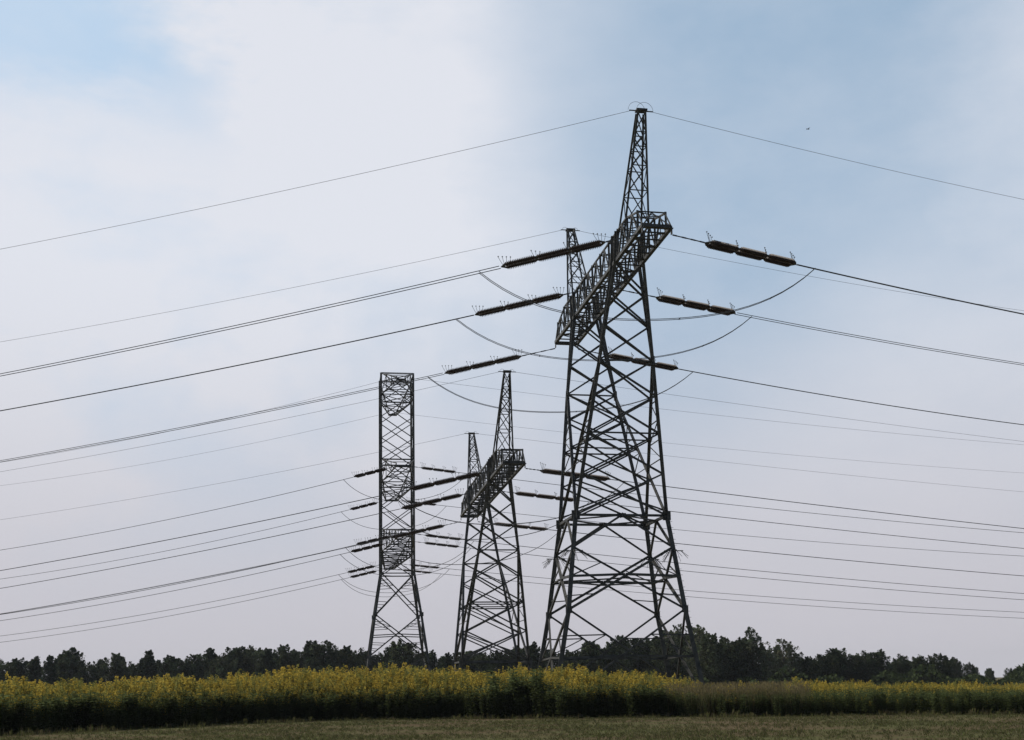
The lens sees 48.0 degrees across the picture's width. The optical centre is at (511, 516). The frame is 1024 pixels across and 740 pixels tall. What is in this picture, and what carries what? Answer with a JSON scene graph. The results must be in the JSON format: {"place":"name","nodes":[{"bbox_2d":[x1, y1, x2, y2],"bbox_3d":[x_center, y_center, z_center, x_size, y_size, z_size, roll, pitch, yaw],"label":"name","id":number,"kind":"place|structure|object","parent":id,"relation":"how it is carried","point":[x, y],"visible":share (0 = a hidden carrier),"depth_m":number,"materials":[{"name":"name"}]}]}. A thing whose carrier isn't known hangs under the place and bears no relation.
{"place":"outdoors","nodes":[
{"label":"outdoors","id":0,"kind":"place"},
{"bbox_2d":[1,538,388,613],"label":"power line","id":1,"kind":"object","parent":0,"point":[196,578],"visible":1,"depth_m":134.07,"materials":[{"name":"metal"}]},
{"bbox_2d":[0,266,500,375],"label":"power line","id":2,"kind":"object","parent":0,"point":[255,321],"visible":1,"depth_m":74.14,"materials":[{"name":"metal"}]},
{"bbox_2d":[0,677,1023,739],"bbox_3d":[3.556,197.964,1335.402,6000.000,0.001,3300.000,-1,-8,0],"label":"field","id":3,"kind":"structure","parent":0,"point":[654,722],"depth_m":41.53,"materials":[{"name":"green plant"}]},
{"bbox_2d":[0,658,20,684],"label":"tree","id":4,"kind":"object","parent":3,"relation":"on","point":[7,666],"visible":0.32,"depth_m":229.25,"materials":[{"name":"green plant"}]},
{"bbox_2d":[10,657,28,680],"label":"tree","id":5,"kind":"object","parent":3,"relation":"on","point":[21,670],"visible":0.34,"depth_m":238.49,"materials":[{"name":"green plant"}]},
{"bbox_2d":[25,656,43,684],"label":"tree","id":6,"kind":"object","parent":3,"relation":"on","point":[34,671],"visible":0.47,"depth_m":231.32,"materials":[{"name":"green plant"}]},
{"bbox_2d":[37,655,59,684],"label":"tree","id":7,"kind":"object","parent":3,"relation":"on","point":[49,674],"visible":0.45,"depth_m":227.05,"materials":[{"name":"green plant"}]},
{"bbox_2d":[54,647,89,684],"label":"tree","id":8,"kind":"object","parent":3,"relation":"on","point":[66,664],"visible":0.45,"depth_m":233.94,"materials":[{"name":"green plant"}]},
{"bbox_2d":[67,662,103,684],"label":"tree","id":9,"kind":"object","parent":3,"relation":"on","point":[80,671],"visible":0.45,"depth_m":231.60,"materials":[{"name":"green plant"}]},
{"bbox_2d":[99,653,131,685],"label":"tree","id":10,"kind":"object","parent":3,"relation":"on","point":[117,667],"visible":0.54,"depth_m":235.24,"materials":[{"name":"green plant"}]},
{"bbox_2d":[137,650,158,682],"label":"tree","id":11,"kind":"object","parent":3,"relation":"on","point":[148,670],"visible":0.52,"depth_m":237.08,"materials":[{"name":"green plant"}]},
{"bbox_2d":[153,655,180,679],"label":"tree","id":12,"kind":"object","parent":3,"relation":"on","point":[166,664],"visible":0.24,"depth_m":231.32,"materials":[{"name":"green plant"}]},
{"bbox_2d":[168,658,195,677],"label":"tree","id":13,"kind":"object","parent":3,"relation":"on","point":[185,668],"visible":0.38,"depth_m":227.71,"materials":[{"name":"green plant"}]},
{"bbox_2d":[186,654,208,681],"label":"tree","id":14,"kind":"object","parent":3,"relation":"on","point":[200,662],"visible":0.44,"depth_m":232.52,"materials":[{"name":"green plant"}]},
{"bbox_2d":[204,653,237,683],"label":"tree","id":15,"kind":"object","parent":3,"relation":"on","point":[220,666],"visible":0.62,"depth_m":226.51,"materials":[{"name":"green plant"}]},
{"bbox_2d":[218,646,253,677],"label":"tree","id":16,"kind":"object","parent":3,"relation":"on","point":[234,653],"visible":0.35,"depth_m":235.08,"materials":[{"name":"green plant"}]},
{"bbox_2d":[233,645,264,676],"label":"tree","id":17,"kind":"object","parent":3,"relation":"on","point":[255,656],"visible":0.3,"depth_m":235.58,"materials":[{"name":"green plant"}]},
{"bbox_2d":[255,648,280,676],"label":"tree","id":18,"kind":"object","parent":3,"relation":"on","point":[267,656],"visible":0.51,"depth_m":226.86,"materials":[{"name":"green plant"}]},
{"bbox_2d":[273,644,298,670],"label":"tree","id":19,"kind":"object","parent":3,"relation":"on","point":[282,660],"visible":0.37,"depth_m":236.43,"materials":[{"name":"green plant"}]},
{"bbox_2d":[299,640,314,667],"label":"tree","id":20,"kind":"object","parent":3,"relation":"on","point":[306,651],"visible":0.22,"depth_m":240.66,"materials":[{"name":"green plant"}]},
{"bbox_2d":[301,640,341,673],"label":"tree","id":21,"kind":"object","parent":3,"relation":"on","point":[318,651],"visible":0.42,"depth_m":229.40,"materials":[{"name":"green plant"}]},
{"bbox_2d":[317,645,357,673],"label":"tree","id":22,"kind":"object","parent":3,"relation":"on","point":[336,657],"visible":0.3,"depth_m":231.38,"materials":[{"name":"green plant"}]},
{"bbox_2d":[339,645,360,673],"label":"tree","id":23,"kind":"object","parent":3,"relation":"on","point":[349,651],"visible":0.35,"depth_m":232.76,"materials":[{"name":"green plant"}]},
{"bbox_2d":[365,372,430,670],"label":"lattice pylon","id":24,"kind":"object","parent":3,"relation":"on","point":[393,560],"visible":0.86,"depth_m":150.91,"materials":[{"name":"metal"}]},
{"bbox_2d":[351,542,389,552],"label":"insulator string","id":25,"kind":"object","parent":24,"relation":"attached to","point":[367,547],"visible":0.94,"depth_m":139.24,"materials":[{"name":"ceramic"}]},
{"bbox_2d":[0,552,349,620],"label":"power line","id":26,"kind":"object","parent":25,"relation":"hanging from","point":[179,589],"visible":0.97,"depth_m":147.64,"materials":[{"name":"metal"}]},
{"bbox_2d":[353,464,394,477],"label":"insulator string","id":27,"kind":"object","parent":24,"relation":"attached to","point":[370,472],"visible":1,"depth_m":140.36,"materials":[{"name":"ceramic"}]},
{"bbox_2d":[3,477,352,549],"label":"power line","id":28,"kind":"object","parent":27,"relation":"attached to","point":[178,517],"visible":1,"depth_m":149.20,"materials":[{"name":"metal"}]},
{"bbox_2d":[398,566,432,572],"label":"insulator string","id":29,"kind":"object","parent":24,"relation":"attached to","point":[416,571],"visible":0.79,"depth_m":171.07,"materials":[{"name":"ceramic"}]},
{"bbox_2d":[436,573,1010,617],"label":"power line","id":30,"kind":"object","parent":29,"relation":"attached to","point":[739,600],"visible":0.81,"depth_m":184.92,"materials":[{"name":"metal"}]},
{"bbox_2d":[404,560,438,568],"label":"insulator string","id":31,"kind":"object","parent":24,"relation":"attached to","point":[434,567],"visible":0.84,"depth_m":164.22,"materials":[{"name":"ceramic"}]},
{"bbox_2d":[444,568,1010,611],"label":"power line","id":32,"kind":"object","parent":31,"relation":"attached to","point":[753,595],"visible":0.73,"depth_m":177.87,"materials":[{"name":"metal"}]},
{"bbox_2d":[410,465,456,472],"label":"insulator string","id":33,"kind":"object","parent":24,"relation":"attached to","point":[438,469],"visible":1,"depth_m":140.38,"materials":[{"name":"ceramic"}]},
{"bbox_2d":[457,472,1022,532],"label":"power line","id":34,"kind":"object","parent":33,"relation":"attached to","point":[774,509],"visible":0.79,"depth_m":151.96,"materials":[{"name":"metal"}]},
{"bbox_2d":[412,538,460,547],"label":"insulator string","id":35,"kind":"object","parent":24,"relation":"attached to","point":[440,544],"visible":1,"depth_m":139.42,"materials":[{"name":"ceramic"}]},
{"bbox_2d":[463,547,1021,599],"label":"power line","id":36,"kind":"object","parent":35,"relation":"attached to","point":[772,579],"visible":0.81,"depth_m":150.67,"materials":[{"name":"metal"}]},
{"bbox_2d":[418,532,462,540],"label":"insulator string","id":37,"kind":"object","parent":24,"relation":"attached to","point":[428,535],"visible":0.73,"depth_m":132.42,"materials":[{"name":"ceramic"}]},
{"bbox_2d":[463,539,1023,593],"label":"power line","id":38,"kind":"object","parent":37,"relation":"attached to","point":[756,570],"visible":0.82,"depth_m":142.39,"materials":[{"name":"metal"}]},
{"bbox_2d":[384,639,426,669],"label":"tree","id":39,"kind":"object","parent":3,"relation":"on","point":[395,653],"visible":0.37,"depth_m":226.84,"materials":[{"name":"green plant"}]},
{"bbox_2d":[424,649,442,672],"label":"tree","id":40,"kind":"object","parent":3,"relation":"on","point":[433,657],"visible":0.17,"depth_m":231.38,"materials":[{"name":"green plant"}]},
{"bbox_2d":[452,651,478,673],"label":"tree","id":41,"kind":"object","parent":3,"relation":"on","point":[471,659],"visible":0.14,"depth_m":212.84,"materials":[{"name":"green plant"}]},
{"bbox_2d":[452,369,532,674],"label":"lattice pylon","id":42,"kind":"object","parent":3,"relation":"on","point":[508,472],"visible":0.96,"depth_m":105.35,"materials":[{"name":"metal"}]},
{"bbox_2d":[388,520,460,538],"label":"insulator string","id":43,"kind":"object","parent":42,"relation":"attached to","point":[430,528],"visible":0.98,"depth_m":126.15,"materials":[{"name":"ceramic"}]},
{"bbox_2d":[398,488,478,509],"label":"insulator string","id":44,"kind":"object","parent":42,"relation":"attached to","point":[437,500],"visible":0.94,"depth_m":111.28,"materials":[{"name":"ceramic"}]},
{"bbox_2d":[0,509,398,588],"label":"power line","id":45,"kind":"object","parent":44,"relation":"hanging from","point":[204,550],"visible":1,"depth_m":118.52,"materials":[{"name":"metal"}]},
{"bbox_2d":[406,466,502,490],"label":"insulator string","id":46,"kind":"object","parent":42,"relation":"attached to","point":[443,481],"visible":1,"depth_m":96.43,"materials":[{"name":"ceramic"}]},
{"bbox_2d":[0,489,407,570],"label":"power line","id":47,"kind":"object","parent":46,"relation":"hanging from","point":[208,531],"visible":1,"depth_m":102.91,"materials":[{"name":"metal"}]},
{"bbox_2d":[478,518,548,530],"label":"insulator string","id":48,"kind":"object","parent":42,"relation":"attached to","point":[531,527],"visible":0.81,"depth_m":126.85,"materials":[{"name":"ceramic"}]},
{"bbox_2d":[549,529,1021,575],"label":"power line","id":49,"kind":"object","parent":48,"relation":"attached to","point":[795,555],"visible":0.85,"depth_m":138.89,"materials":[{"name":"metal"}]},
{"bbox_2d":[503,486,572,501],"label":"insulator string","id":50,"kind":"object","parent":42,"relation":"attached to","point":[539,495],"visible":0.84,"depth_m":111.80,"materials":[{"name":"ceramic"}]},
{"bbox_2d":[580,500,1023,548],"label":"power line","id":51,"kind":"object","parent":50,"relation":"attached to","point":[814,527],"visible":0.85,"depth_m":122.56,"materials":[{"name":"metal"}]},
{"bbox_2d":[526,462,610,481],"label":"insulator string","id":52,"kind":"object","parent":42,"relation":"attached to","point":[568,473],"visible":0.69,"depth_m":96.58,"materials":[{"name":"ceramic"}]},
{"bbox_2d":[611,479,1023,528],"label":"power line","id":53,"kind":"object","parent":52,"relation":"attached to","point":[827,506],"visible":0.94,"depth_m":105.30,"materials":[{"name":"metal"}]},
{"bbox_2d":[394,485,620,524],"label":"jumper loop","id":54,"kind":"object","parent":53,"relation":"hanging from","point":[484,524],"visible":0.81,"depth_m":97.81,"materials":[{"name":"metal"}]},
{"bbox_2d":[480,650,514,675],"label":"tree","id":55,"kind":"object","parent":3,"relation":"on","point":[494,656],"visible":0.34,"depth_m":211.86,"materials":[{"name":"green plant"}]},
{"bbox_2d":[0,665,1023,734],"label":"green weeds","id":56,"kind":"object","parent":3,"relation":"on","point":[499,703],"visible":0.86,"depth_m":53.98,"materials":[{"name":"green plant"}]},
{"bbox_2d":[0,662,1023,734],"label":"goldenrod","id":57,"kind":"object","parent":3,"relation":"on","point":[365,680],"visible":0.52,"depth_m":57.66,"materials":[{"name":"yellow plant"}]},
{"bbox_2d":[32,663,1023,686],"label":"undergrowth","id":58,"kind":"object","parent":3,"relation":"on","point":[1016,673],"visible":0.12,"depth_m":191.68,"materials":[{"name":"green plant"}]},
{"bbox_2d":[524,641,546,671],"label":"tree","id":59,"kind":"object","parent":3,"relation":"on","point":[534,655],"visible":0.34,"depth_m":216.83,"materials":[{"name":"green plant"}]},
{"bbox_2d":[562,651,586,671],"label":"tree","id":60,"kind":"object","parent":3,"relation":"on","point":[566,663],"visible":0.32,"depth_m":211.99,"materials":[{"name":"green plant"}]},
{"bbox_2d":[574,641,607,675],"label":"tree","id":61,"kind":"object","parent":3,"relation":"on","point":[592,650],"visible":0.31,"depth_m":219.42,"materials":[{"name":"green plant"}]},
{"bbox_2d":[594,645,622,675],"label":"tree","id":62,"kind":"object","parent":3,"relation":"on","point":[606,662],"visible":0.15,"depth_m":223.89,"materials":[{"name":"green plant"}]},
{"bbox_2d":[605,635,633,673],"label":"tree","id":63,"kind":"object","parent":3,"relation":"on","point":[616,648],"visible":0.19,"depth_m":227.50,"materials":[{"name":"green plant"}]},
{"bbox_2d":[538,102,704,685],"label":"lattice pylon","id":64,"kind":"object","parent":3,"relation":"on","point":[615,254],"visible":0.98,"depth_m":76.39,"materials":[{"name":"metal"}]},
{"bbox_2d":[2,230,560,341],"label":"earth wire","id":65,"kind":"object","parent":64,"relation":"attached to","point":[288,288],"visible":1,"depth_m":96.16,"materials":[{"name":"metal"}]},
{"bbox_2d":[3,111,627,248],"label":"earth wire","id":66,"kind":"object","parent":64,"relation":"attached to","point":[321,182],"visible":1,"depth_m":76.87,"materials":[{"name":"metal"}]},
{"bbox_2d":[442,348,554,374],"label":"insulator string","id":67,"kind":"object","parent":64,"relation":"attached to","point":[465,368],"visible":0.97,"depth_m":93.09,"materials":[{"name":"ceramic"}]},
{"bbox_2d":[0,373,443,461],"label":"power line","id":68,"kind":"object","parent":67,"relation":"hanging from","point":[225,418],"visible":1,"depth_m":98.20,"materials":[{"name":"metal"}]},
{"bbox_2d":[472,287,591,316],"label":"insulator string","id":69,"kind":"object","parent":64,"relation":"attached to","point":[508,306],"visible":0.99,"depth_m":81.45,"materials":[{"name":"ceramic"}]},
{"bbox_2d":[0,315,473,410],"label":"power line","id":70,"kind":"object","parent":69,"relation":"attached to","point":[242,364],"visible":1,"depth_m":86.16,"materials":[{"name":"metal"}]},
{"bbox_2d":[498,233,641,268],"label":"insulator string","id":71,"kind":"object","parent":64,"relation":"attached to","point":[522,261],"visible":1,"depth_m":69.74,"materials":[{"name":"ceramic"}]},
{"bbox_2d":[578,346,678,370],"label":"insulator string","id":72,"kind":"object","parent":64,"relation":"attached to","point":[669,367],"visible":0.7,"depth_m":94.35,"materials":[{"name":"ceramic"}]},
{"bbox_2d":[679,369,1023,424],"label":"power line","id":73,"kind":"object","parent":72,"relation":"attached to","point":[847,398],"visible":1,"depth_m":101.27,"materials":[{"name":"metal"}]},
{"bbox_2d":[429,371,693,412],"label":"jumper loop","id":74,"kind":"object","parent":73,"relation":"hanging from","point":[545,411],"visible":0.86,"depth_m":94.54,"materials":[{"name":"metal"}]},
{"bbox_2d":[623,287,735,315],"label":"insulator string","id":75,"kind":"object","parent":64,"relation":"attached to","point":[689,303],"visible":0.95,"depth_m":82.73,"materials":[{"name":"ceramic"}]},
{"bbox_2d":[734,312,1023,365],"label":"power line","id":76,"kind":"object","parent":75,"relation":"attached to","point":[877,339],"visible":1,"depth_m":88.45,"materials":[{"name":"metal"}]},
{"bbox_2d":[456,316,751,360],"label":"jumper loop","id":77,"kind":"object","parent":76,"relation":"hanging from","point":[588,359],"visible":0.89,"depth_m":83.01,"materials":[{"name":"metal"}]},
{"bbox_2d":[672,231,796,266],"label":"insulator string","id":78,"kind":"object","parent":64,"relation":"attached to","point":[749,253],"visible":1,"depth_m":70.77,"materials":[{"name":"ceramic"}]},
{"bbox_2d":[797,264,1023,314],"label":"power line","id":79,"kind":"object","parent":78,"relation":"attached to","point":[908,289],"visible":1,"depth_m":75.08,"materials":[{"name":"metal"}]},
{"bbox_2d":[479,268,814,320],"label":"jumper loop","id":80,"kind":"object","parent":79,"relation":"hanging from","point":[641,319],"visible":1,"depth_m":71.26,"materials":[{"name":"metal"}]},
{"bbox_2d":[611,639,658,675],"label":"tree","id":81,"kind":"object","parent":3,"relation":"on","point":[631,664],"visible":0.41,"depth_m":216.38,"materials":[{"name":"green plant"}]},
{"bbox_2d":[639,632,690,681],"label":"tree","id":82,"kind":"object","parent":3,"relation":"on","point":[657,647],"visible":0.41,"depth_m":210.97,"materials":[{"name":"green plant"}]},
{"bbox_2d":[670,623,696,680],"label":"tree","id":83,"kind":"object","parent":3,"relation":"on","point":[678,631],"visible":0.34,"depth_m":214.51,"materials":[{"name":"green plant"}]},
{"bbox_2d":[681,624,711,681],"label":"tree","id":84,"kind":"object","parent":3,"relation":"on","point":[699,633],"visible":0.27,"depth_m":206.01,"materials":[{"name":"green plant"}]},
{"bbox_2d":[691,633,732,685],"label":"tree","id":85,"kind":"object","parent":3,"relation":"on","point":[715,673],"visible":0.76,"depth_m":195.14,"materials":[{"name":"green plant"}]},
{"bbox_2d":[714,637,754,682],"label":"tree","id":86,"kind":"object","parent":3,"relation":"on","point":[730,678],"visible":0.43,"depth_m":197.55,"materials":[{"name":"green plant"}]},
{"bbox_2d":[722,637,767,682],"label":"tree","id":87,"kind":"object","parent":3,"relation":"on","point":[733,660],"visible":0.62,"depth_m":197.18,"materials":[{"name":"green plant"}]},
{"bbox_2d":[738,627,773,683],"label":"tree","id":88,"kind":"object","parent":3,"relation":"on","point":[753,642],"visible":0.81,"depth_m":197.45,"materials":[{"name":"green plant"}]},
{"bbox_2d":[767,638,802,683],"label":"tree","id":89,"kind":"object","parent":3,"relation":"on","point":[783,658],"visible":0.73,"depth_m":196.36,"materials":[{"name":"green plant"}]},
{"bbox_2d":[789,646,805,678],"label":"tree","id":90,"kind":"object","parent":3,"relation":"on","point":[798,657],"visible":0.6,"depth_m":195.55,"materials":[{"name":"green plant"}]},
{"bbox_2d":[795,656,821,681],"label":"tree","id":91,"kind":"object","parent":3,"relation":"on","point":[807,661],"visible":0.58,"depth_m":195.40,"materials":[{"name":"green plant"}]},
{"bbox_2d":[811,654,834,683],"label":"tree","id":92,"kind":"object","parent":3,"relation":"on","point":[824,669],"visible":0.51,"depth_m":204.77,"materials":[{"name":"green plant"}]},
{"bbox_2d":[824,648,853,683],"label":"tree","id":93,"kind":"object","parent":3,"relation":"on","point":[838,657],"visible":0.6,"depth_m":206.35,"materials":[{"name":"green plant"}]},
{"bbox_2d":[839,654,872,683],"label":"tree","id":94,"kind":"object","parent":3,"relation":"on","point":[852,670],"visible":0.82,"depth_m":205.72,"materials":[{"name":"green plant"}]},
{"bbox_2d":[848,650,886,682],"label":"tree","id":95,"kind":"object","parent":3,"relation":"on","point":[871,661],"visible":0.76,"depth_m":205.54,"materials":[{"name":"green plant"}]},
{"bbox_2d":[869,649,894,684],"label":"tree","id":96,"kind":"object","parent":3,"relation":"on","point":[879,654],"visible":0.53,"depth_m":207.61,"materials":[{"name":"green plant"}]},
{"bbox_2d":[886,654,911,685],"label":"tree","id":97,"kind":"object","parent":3,"relation":"on","point":[904,662],"visible":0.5,"depth_m":209.48,"materials":[{"name":"green plant"}]},
{"bbox_2d":[909,656,931,685],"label":"tree","id":98,"kind":"object","parent":3,"relation":"on","point":[918,661],"visible":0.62,"depth_m":196.72,"materials":[{"name":"green plant"}]},
{"bbox_2d":[927,653,953,684],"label":"tree","id":99,"kind":"object","parent":3,"relation":"on","point":[938,661],"visible":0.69,"depth_m":203.28,"materials":[{"name":"green plant"}]},
{"bbox_2d":[950,657,965,677],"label":"tree","id":100,"kind":"object","parent":3,"relation":"on","point":[957,671],"visible":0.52,"depth_m":256.43,"materials":[{"name":"green plant"}]},
{"bbox_2d":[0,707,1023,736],"bbox_3d":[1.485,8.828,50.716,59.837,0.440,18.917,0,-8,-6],"label":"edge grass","id":101,"kind":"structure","parent":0,"point":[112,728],"depth_m":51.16,"materials":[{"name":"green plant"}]},
{"bbox_2d":[0,0,1023,679],"label":"sky","id":102,"kind":"structure","parent":0,"point":[115,113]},
{"bbox_2d":[654,680,813,716],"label":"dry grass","id":103,"kind":"structure","parent":0,"point":[722,688],"depth_m":53.25,"materials":[{"name":"green plant"}]},
{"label":"insulator string","id":104,"kind":"object","parent":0,"visible":0},
{"bbox_2d":[440,505,1015,555],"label":"power line","id":105,"kind":"object","parent":104,"relation":"attached to","point":[754,536],"visible":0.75,"depth_m":179.65,"materials":[{"name":"metal"}]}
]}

